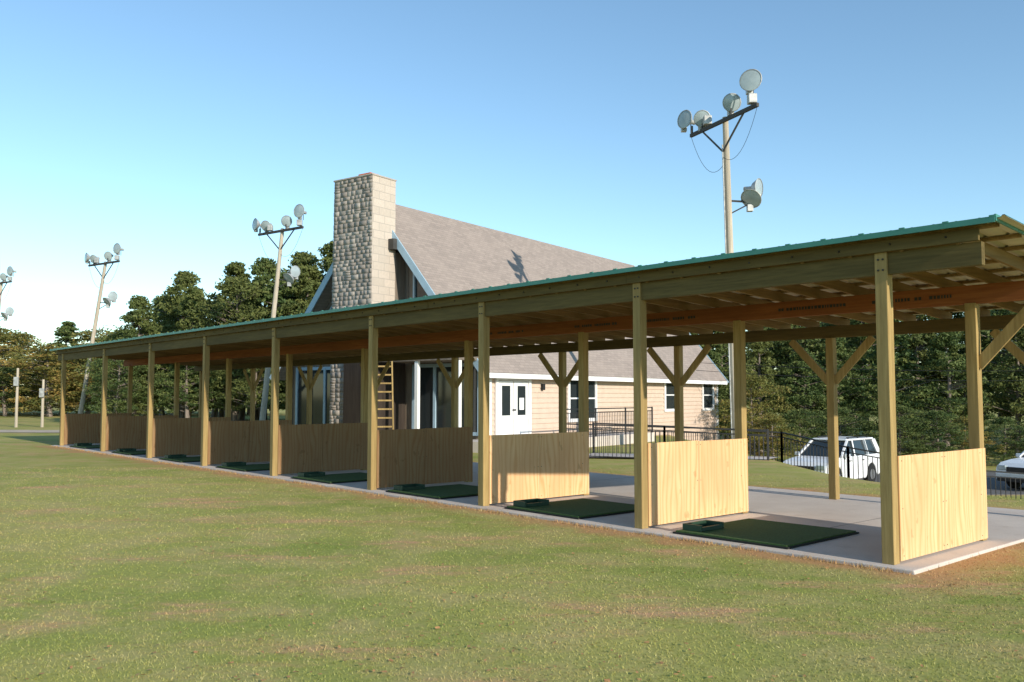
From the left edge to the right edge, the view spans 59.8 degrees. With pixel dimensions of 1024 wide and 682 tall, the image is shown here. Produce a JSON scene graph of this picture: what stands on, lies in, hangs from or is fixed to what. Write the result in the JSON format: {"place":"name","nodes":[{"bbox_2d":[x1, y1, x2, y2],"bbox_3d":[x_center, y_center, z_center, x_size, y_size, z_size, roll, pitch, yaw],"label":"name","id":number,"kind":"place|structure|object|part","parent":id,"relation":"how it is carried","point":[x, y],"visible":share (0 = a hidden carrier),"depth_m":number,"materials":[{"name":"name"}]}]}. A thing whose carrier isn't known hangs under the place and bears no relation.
{"place":"outdoors","nodes":[
{"label":"outdoors","id":0,"kind":"place"},
{"bbox_2d":[0,430,58,432],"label":"path","id":1,"kind":"structure","parent":0,"point":[46,431],"depth_m":47.59,"materials":[{"name":"grey concrete"}]},
{"bbox_2d":[0,397,1023,681],"bbox_3d":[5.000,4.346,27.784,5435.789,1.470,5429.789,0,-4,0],"label":"ground","id":2,"kind":"structure","parent":0,"point":[22,453],"depth_m":8.68,"materials":[{"name":"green plant"}]},
{"bbox_2d":[0,266,16,320],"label":"floodlight pole","id":3,"kind":"object","parent":2,"relation":"on","point":[9,311],"visible":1,"depth_m":76.04,"materials":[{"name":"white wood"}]},
{"bbox_2d":[13,368,18,426],"bbox_3d":[-30.500,3.566,54.817,0.280,3.800,0.306,0,-4,0],"label":"utility post","id":4,"kind":"object","parent":2,"relation":"on","point":[16,381],"visible":0.92,"depth_m":54.79,"materials":[{"name":"brown wood"}]},
{"bbox_2d":[39,379,44,426],"bbox_3d":[-28.900,3.916,54.795,0.280,3.100,0.306,0,-4,0],"label":"utility post","id":5,"kind":"object","parent":2,"relation":"on","point":[41,391],"visible":0.91,"depth_m":54.77,"materials":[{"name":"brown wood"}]},
{"bbox_2d":[78,243,123,413],"bbox_3d":[-29.771,-0.395,64.116,4.418,13.106,1.437,-2,-4,29],"label":"floodlight pole","id":6,"kind":"object","parent":2,"relation":"on","point":[95,261],"visible":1,"depth_m":64.10,"materials":[{"name":"brown wood"}]},
{"bbox_2d":[83,358,155,413],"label":"pine tree","id":7,"kind":"object","parent":2,"relation":"on","point":[117,400],"visible":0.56,"depth_m":57.22,"materials":[{"name":"green plant"}]},
{"bbox_2d":[74,328,164,413],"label":"pine tree","id":8,"kind":"object","parent":2,"relation":"on","point":[113,335],"visible":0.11,"depth_m":60.52,"materials":[{"name":"green plant"}]},
{"bbox_2d":[91,295,173,415],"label":"pine tree","id":9,"kind":"object","parent":2,"relation":"on","point":[134,319],"visible":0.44,"depth_m":59.51,"materials":[{"name":"green plant"}]},
{"bbox_2d":[132,365,168,415],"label":"pine tree","id":10,"kind":"object","parent":2,"relation":"on","point":[156,400],"visible":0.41,"depth_m":58.56,"materials":[{"name":"green plant"}]},
{"bbox_2d":[141,295,172,414],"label":"pine tree","id":11,"kind":"object","parent":2,"relation":"on","point":[155,301],"visible":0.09,"depth_m":68.04,"materials":[{"name":"green plant"}]},
{"bbox_2d":[142,296,223,417],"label":"pine tree","id":12,"kind":"object","parent":2,"relation":"on","point":[156,320],"visible":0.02,"depth_m":66.68,"materials":[{"name":"green plant"}]},
{"bbox_2d":[144,270,223,417],"bbox_3d":[-23.748,0.550,64.691,6.478,11.418,8.426,-2,-4,30],"label":"pine tree","id":13,"kind":"object","parent":2,"relation":"on","point":[183,280],"visible":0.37,"depth_m":63.80,"materials":[{"name":"green plant"}]},
{"bbox_2d":[154,285,222,417],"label":"pine tree","id":14,"kind":"object","parent":2,"relation":"on","point":[192,297],"visible":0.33,"depth_m":59.59,"materials":[{"name":"green plant"}]},
{"bbox_2d":[145,365,232,417],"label":"pine tree","id":15,"kind":"object","parent":2,"relation":"on","point":[184,392],"visible":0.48,"depth_m":57.41,"materials":[{"name":"green plant"}]},
{"bbox_2d":[157,274,273,420],"bbox_3d":[-18.960,0.709,60.754,7.959,10.541,9.126,-1,-4,21],"label":"pine tree","id":16,"kind":"object","parent":2,"relation":"on","point":[229,285],"visible":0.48,"depth_m":59.77,"materials":[{"name":"green plant"}]},
{"bbox_2d":[211,299,231,416],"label":"pine tree","id":17,"kind":"object","parent":2,"relation":"on","point":[221,413],"depth_m":69.91,"materials":[{"name":"green plant"}]},
{"bbox_2d":[204,261,263,386],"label":"pine tree","id":18,"kind":"object","parent":2,"relation":"on","point":[237,269],"visible":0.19,"depth_m":65.42,"materials":[{"name":"green plant"}]},
{"bbox_2d":[209,369,261,420],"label":"pine tree","id":19,"kind":"object","parent":2,"relation":"on","point":[224,392],"visible":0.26,"depth_m":58.76,"materials":[{"name":"green plant"}]},
{"bbox_2d":[222,390,259,420],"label":"pine tree","id":20,"kind":"object","parent":2,"relation":"on","point":[241,415],"depth_m":68.73,"materials":[{"name":"green plant"}]},
{"bbox_2d":[223,368,280,411],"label":"pine tree","id":21,"kind":"object","parent":2,"relation":"on","point":[244,382],"visible":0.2,"depth_m":56.20,"materials":[{"name":"green plant"}]},
{"bbox_2d":[221,257,288,419],"bbox_3d":[-17.960,0.072,62.539,8.967,12.152,6.894,-1,-4,8],"label":"pine tree","id":22,"kind":"object","parent":2,"relation":"on","point":[265,268],"visible":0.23,"depth_m":62.37,"materials":[{"name":"green plant"}]},
{"bbox_2d":[244,271,298,419],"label":"pine tree","id":23,"kind":"object","parent":2,"relation":"on","point":[267,297],"visible":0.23,"depth_m":59.97,"materials":[{"name":"green plant"}]},
{"bbox_2d":[270,379,285,409],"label":"pine tree","id":24,"kind":"object","parent":2,"relation":"on","point":[282,383],"visible":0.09,"depth_m":57.97,"materials":[{"name":"green plant"}]},
{"bbox_2d":[252,204,306,419],"bbox_3d":[-13.284,-1.135,50.293,4.401,12.848,1.226,-2,-4,29],"label":"floodlight pole","id":25,"kind":"object","parent":2,"relation":"on","point":[286,222],"visible":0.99,"depth_m":50.12,"materials":[{"name":"brown wood"}]},
{"bbox_2d":[259,251,322,389],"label":"pine tree","id":26,"kind":"object","parent":2,"relation":"on","point":[304,259],"visible":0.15,"depth_m":63.84,"materials":[{"name":"green plant"}]},
{"bbox_2d":[263,265,320,392],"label":"pine tree","id":27,"kind":"object","parent":2,"relation":"on","point":[308,274],"visible":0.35,"depth_m":59.92,"materials":[{"name":"green plant"}]},
{"bbox_2d":[291,239,332,299],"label":"pine tree","id":28,"kind":"object","parent":2,"relation":"on","point":[327,259],"visible":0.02,"depth_m":62.00,"materials":[{"name":"green plant"}]},
{"bbox_2d":[377,361,393,429],"bbox_3d":[-4.272,1.557,29.805,0.585,4.330,1.585,1,-4,-12],"label":"wooden ladder","id":29,"kind":"object","parent":2,"relation":"on","point":[392,408],"visible":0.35,"depth_m":29.60,"materials":[{"name":"brown wood"}]},
{"bbox_2d":[269,172,728,452],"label":"frame lodge","id":30,"kind":"structure","parent":2,"relation":"on","point":[386,248],"depth_m":34.70,"materials":[{"name":"beige wood"}]},
{"bbox_2d":[295,274,477,435],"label":"gable window frames","id":31,"kind":"structure","parent":30,"relation":"in","point":[434,366],"depth_m":34.11,"materials":[{"name":"white wood"}]},
{"bbox_2d":[499,381,527,434],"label":"double doors","id":32,"kind":"structure","parent":30,"relation":"in","point":[515,424],"depth_m":33.28,"materials":[{"name":"white paint"}]},
{"bbox_2d":[567,407,652,436],"bbox_3d":[3.854,3.281,34.638,0.084,1.380,7.184,-3,-4,35],"label":"metal railing","id":33,"kind":"object","parent":30,"relation":"attached to","point":[625,411],"visible":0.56,"depth_m":34.76,"materials":[{"name":"black metal"}]},
{"bbox_2d":[0,309,1021,419],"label":"distant tree line","id":34,"kind":"object","parent":2,"relation":"on","point":[38,365],"visible":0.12,"depth_m":84.04,"materials":[{"name":"green plant"}]},
{"bbox_2d":[2,473,1023,681],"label":"fallen leaves","id":35,"kind":"object","parent":2,"relation":"on","point":[605,680],"visible":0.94,"depth_m":7.11,"materials":[{"name":"brown plant"}]},
{"bbox_2d":[50,214,1023,574],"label":"driving range shelter","id":36,"kind":"object","parent":2,"relation":"on","point":[922,512],"visible":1,"depth_m":15.16,"materials":[{"name":"wood"}]},
{"bbox_2d":[69,443,99,448],"bbox_3d":[-15.023,3.827,32.744,1.840,0.126,1.720,3,-5,-42],"label":"golf hitting mat","id":37,"kind":"object","parent":36,"relation":"on","point":[84,445],"visible":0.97,"depth_m":32.58,"materials":[{"name":"carpet"}]},
{"bbox_2d":[111,448,145,454],"bbox_3d":[-11.945,3.614,29.320,1.840,0.126,1.720,3,-5,-41],"label":"golf hitting mat","id":38,"kind":"object","parent":36,"relation":"on","point":[128,451],"visible":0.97,"depth_m":29.22,"materials":[{"name":"carpet"}]},
{"bbox_2d":[160,454,200,462],"bbox_3d":[-9.142,3.418,26.183,1.840,0.126,1.720,3,-5,-41],"label":"golf hitting mat","id":39,"kind":"object","parent":36,"relation":"on","point":[181,458],"visible":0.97,"depth_m":26.04,"materials":[{"name":"carpet"}]},
{"bbox_2d":[216,462,269,471],"bbox_3d":[-6.465,3.231,23.173,1.840,0.126,1.720,3,-5,-41],"label":"golf hitting mat","id":40,"kind":"object","parent":36,"relation":"on","point":[240,466],"visible":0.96,"depth_m":23.06,"materials":[{"name":"carpet"}]},
{"bbox_2d":[291,471,366,483],"bbox_3d":[-3.748,3.040,20.113,1.840,0.126,1.720,3,-5,-42],"label":"golf hitting mat","id":41,"kind":"object","parent":36,"relation":"on","point":[319,476],"visible":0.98,"depth_m":19.93,"materials":[{"name":"carpet"}]},
{"bbox_2d":[386,483,477,498],"bbox_3d":[-1.193,2.862,17.254,1.840,0.126,1.720,3,-5,-41],"label":"golf hitting mat","id":42,"kind":"object","parent":36,"relation":"on","point":[444,491],"visible":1,"depth_m":17.15,"materials":[{"name":"carpet"}]},
{"bbox_2d":[504,498,634,518],"bbox_3d":[1.132,2.700,14.665,1.840,0.126,1.720,3,-5,-41],"label":"golf hitting mat","id":43,"kind":"object","parent":36,"relation":"on","point":[582,508],"visible":1,"depth_m":14.54,"materials":[{"name":"carpet"}]},
{"bbox_2d":[673,518,858,548],"bbox_3d":[3.431,2.537,12.041,1.840,0.126,1.720,3,-5,-43],"label":"golf hitting mat","id":44,"kind":"object","parent":36,"relation":"on","point":[776,534],"visible":1,"depth_m":11.87,"materials":[{"name":"carpet"}]},
{"bbox_2d":[567,423,768,460],"bbox_3d":[4.605,3.248,26.799,6.096,1.550,0.165,0,-4,6],"label":"metal railing","id":45,"kind":"object","parent":2,"relation":"on","point":[664,431],"visible":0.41,"depth_m":26.87,"materials":[{"name":"black metal"}]},
{"bbox_2d":[589,453,776,458],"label":"access ramp","id":46,"kind":"structure","parent":2,"relation":"on","point":[632,455],"depth_m":27.63,"materials":[{"name":"concrete"}]},
{"bbox_2d":[689,332,729,410],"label":"pine tree","id":47,"kind":"object","parent":2,"relation":"on","point":[722,363],"visible":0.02,"depth_m":57.61,"materials":[{"name":"green plant"}]},
{"bbox_2d":[677,69,762,438],"bbox_3d":[7.884,-2.502,31.663,1.688,13.238,4.298,2,-4,-24],"label":"floodlight pole","id":48,"kind":"object","parent":2,"relation":"on","point":[750,80],"visible":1,"depth_m":31.27,"materials":[{"name":"brown wood"}]},
{"bbox_2d":[707,351,750,436],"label":"pine tree","id":49,"kind":"object","parent":2,"relation":"on","point":[714,357],"visible":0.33,"depth_m":50.02,"materials":[{"name":"green plant"}]},
{"bbox_2d":[709,330,748,439],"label":"pine tree","id":50,"kind":"object","parent":2,"relation":"on","point":[721,349],"visible":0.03,"depth_m":58.86,"materials":[{"name":"green plant"}]},
{"bbox_2d":[712,367,793,455],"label":"autumn tree","id":51,"kind":"object","parent":2,"relation":"on","point":[755,393],"visible":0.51,"depth_m":46.59,"materials":[{"name":"green plant"}]},
{"bbox_2d":[726,328,797,455],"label":"pine tree","id":52,"kind":"object","parent":2,"relation":"on","point":[759,350],"visible":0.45,"depth_m":50.01,"materials":[{"name":"green plant"}]},
{"bbox_2d":[726,326,826,421],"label":"pine tree","id":53,"kind":"object","parent":2,"relation":"on","point":[782,367],"visible":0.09,"depth_m":58.22,"materials":[{"name":"green plant"}]},
{"bbox_2d":[747,412,807,461],"bbox_3d":[12.235,4.652,41.495,2.999,2.696,3.590,3,-5,-38],"label":"shrub","id":54,"kind":"object","parent":2,"relation":"on","point":[770,418],"visible":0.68,"depth_m":41.46,"materials":[{"name":"green plant"}]},
{"bbox_2d":[769,408,827,456],"bbox_3d":[14.080,4.686,43.255,3.276,2.858,3.756,0,-4,2],"label":"shrub","id":55,"kind":"object","parent":2,"relation":"on","point":[797,415],"visible":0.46,"depth_m":43.07,"materials":[{"name":"green plant"}]},
{"bbox_2d":[775,348,827,448],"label":"pine tree","id":56,"kind":"object","parent":2,"relation":"on","point":[814,393],"visible":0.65,"depth_m":49.80,"materials":[{"name":"green plant"}]},
{"bbox_2d":[592,422,1023,498],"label":"metal railing","id":57,"kind":"object","parent":2,"relation":"on","point":[846,447],"visible":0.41,"depth_m":27.00,"materials":[{"name":"black metal"}]},
{"bbox_2d":[753,319,874,435],"bbox_3d":[19.642,2.086,59.160,9.304,10.461,7.335,-3,-5,41],"label":"pine tree","id":58,"kind":"object","parent":2,"relation":"on","point":[814,345],"visible":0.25,"depth_m":57.66,"materials":[{"name":"green plant"}]},
{"bbox_2d":[798,407,877,441],"bbox_3d":[16.099,4.657,43.470,3.881,2.954,3.385,2,-4,-34],"label":"shrub","id":59,"kind":"object","parent":2,"relation":"on","point":[848,418],"visible":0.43,"depth_m":43.39,"materials":[{"name":"green plant"}]},
{"bbox_2d":[806,337,877,434],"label":"pine tree","id":60,"kind":"object","parent":2,"relation":"on","point":[842,354],"visible":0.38,"depth_m":50.40,"materials":[{"name":"green plant"}]},
{"bbox_2d":[810,319,910,435],"bbox_3d":[22.009,2.081,56.803,6.198,10.197,8.062,-1,-4,16],"label":"pine tree","id":61,"kind":"object","parent":2,"relation":"on","point":[861,364],"visible":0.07,"depth_m":55.95,"materials":[{"name":"green plant"}]},
{"bbox_2d":[844,339,937,413],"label":"pine tree","id":62,"kind":"object","parent":2,"relation":"on","point":[906,384],"visible":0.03,"depth_m":57.65,"materials":[{"name":"green plant"}]},
{"bbox_2d":[851,319,938,441],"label":"pine tree","id":63,"kind":"object","parent":2,"relation":"on","point":[902,360],"visible":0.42,"depth_m":49.44,"materials":[{"name":"green plant"}]},
{"bbox_2d":[863,404,936,455],"bbox_3d":[17.900,4.453,41.373,3.553,3.100,4.074,-1,-4,10],"label":"shrub","id":64,"kind":"object","parent":2,"relation":"on","point":[905,426],"visible":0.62,"depth_m":40.87,"materials":[{"name":"green plant"}]},
{"bbox_2d":[874,314,962,442],"bbox_3d":[26.356,1.772,58.241,4.784,11.032,6.072,3,-4,-35],"label":"pine tree","id":65,"kind":"object","parent":2,"relation":"on","point":[919,340],"visible":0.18,"depth_m":57.71,"materials":[{"name":"green plant"}]},
{"bbox_2d":[897,409,968,454],"bbox_3d":[19.696,4.583,41.409,3.734,2.841,3.256,2,-4,-28],"label":"shrub","id":66,"kind":"object","parent":2,"relation":"on","point":[939,424],"visible":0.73,"depth_m":40.96,"materials":[{"name":"green plant"}]},
{"bbox_2d":[859,472,1023,494],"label":"parking lot","id":67,"kind":"structure","parent":2,"relation":"on","point":[993,486],"depth_m":32.52,"materials":[{"name":"grey asphalt"}]},
{"bbox_2d":[783,435,879,481],"bbox_3d":[12.145,4.530,33.779,4.755,1.790,2.120,3,-5,-44],"label":"parked suv","id":68,"kind":"object","parent":67,"relation":"on","point":[865,443],"visible":0.34,"depth_m":33.48,"materials":[{"name":"white paint"}]},
{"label":"windows","id":69,"kind":"part","parent":68,"relation":"part of","materials":[{"name":"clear glass"}]},
{"bbox_2d":[996,451,1023,487],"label":"parked car","id":70,"kind":"object","parent":67,"relation":"on","point":[1014,465],"visible":0.84,"depth_m":31.80,"materials":[{"name":"white paint"}]},
{"bbox_2d":[904,332,996,450],"bbox_3d":[23.384,2.802,48.431,4.117,7.556,4.540,1,-4,-10],"label":"pine tree","id":71,"kind":"object","parent":2,"relation":"on","point":[940,359],"visible":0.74,"depth_m":48.15,"materials":[{"name":"green plant"}]},
{"bbox_2d":[900,312,1009,445],"bbox_3d":[29.088,2.184,58.592,6.217,10.228,8.087,-3,-5,44],"label":"pine tree","id":72,"kind":"object","parent":2,"relation":"on","point":[959,315],"visible":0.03,"depth_m":58.47,"materials":[{"name":"green plant"}]},
{"bbox_2d":[940,353,992,448],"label":"pine tree","id":73,"kind":"object","parent":2,"relation":"on","point":[964,392],"visible":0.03,"depth_m":51.23,"materials":[{"name":"green plant"}]},
{"bbox_2d":[939,416,1010,463],"bbox_3d":[21.796,4.786,42.345,3.370,2.531,2.815,0,-4,3],"label":"shrub","id":74,"kind":"object","parent":2,"relation":"on","point":[963,421],"visible":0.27,"depth_m":42.13,"materials":[{"name":"green plant"}]},
{"bbox_2d":[944,309,1023,417],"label":"pine tree","id":75,"kind":"object","parent":2,"relation":"on","point":[985,335],"visible":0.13,"depth_m":55.72,"materials":[{"name":"green plant"}]},
{"bbox_2d":[956,328,1023,455],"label":"pine tree","id":76,"kind":"object","parent":2,"relation":"on","point":[1016,407],"visible":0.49,"depth_m":49.89,"materials":[{"name":"green plant"}]},
{"bbox_2d":[984,416,1023,461],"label":"shrub","id":77,"kind":"object","parent":2,"relation":"on","point":[1002,422],"visible":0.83,"depth_m":42.69,"materials":[{"name":"green plant"}]},
{"bbox_2d":[985,310,1023,414],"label":"pine tree","id":78,"kind":"object","parent":2,"relation":"on","point":[1005,313],"visible":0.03,"depth_m":58.69,"materials":[{"name":"green plant"}]},
{"bbox_2d":[1010,427,1023,450],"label":"shrub","id":79,"kind":"object","parent":2,"relation":"on","point":[1018,440],"visible":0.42,"depth_m":42.71,"materials":[{"name":"green plant"}]},
{"bbox_2d":[0,0,1023,397],"label":"sky","id":80,"kind":"structure","parent":0,"point":[160,130],"materials":[{"name":"blue"}]},
{"bbox_2d":[696,363,966,380],"bbox_3d":[21.750,1.455,43.493,25.006,1.017,0.022,-1,-4,12],"label":"power line","id":81,"kind":"object","parent":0,"point":[850,378],"visible":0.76,"depth_m":44.40,"materials":[{"name":"black metal"}]}
]}

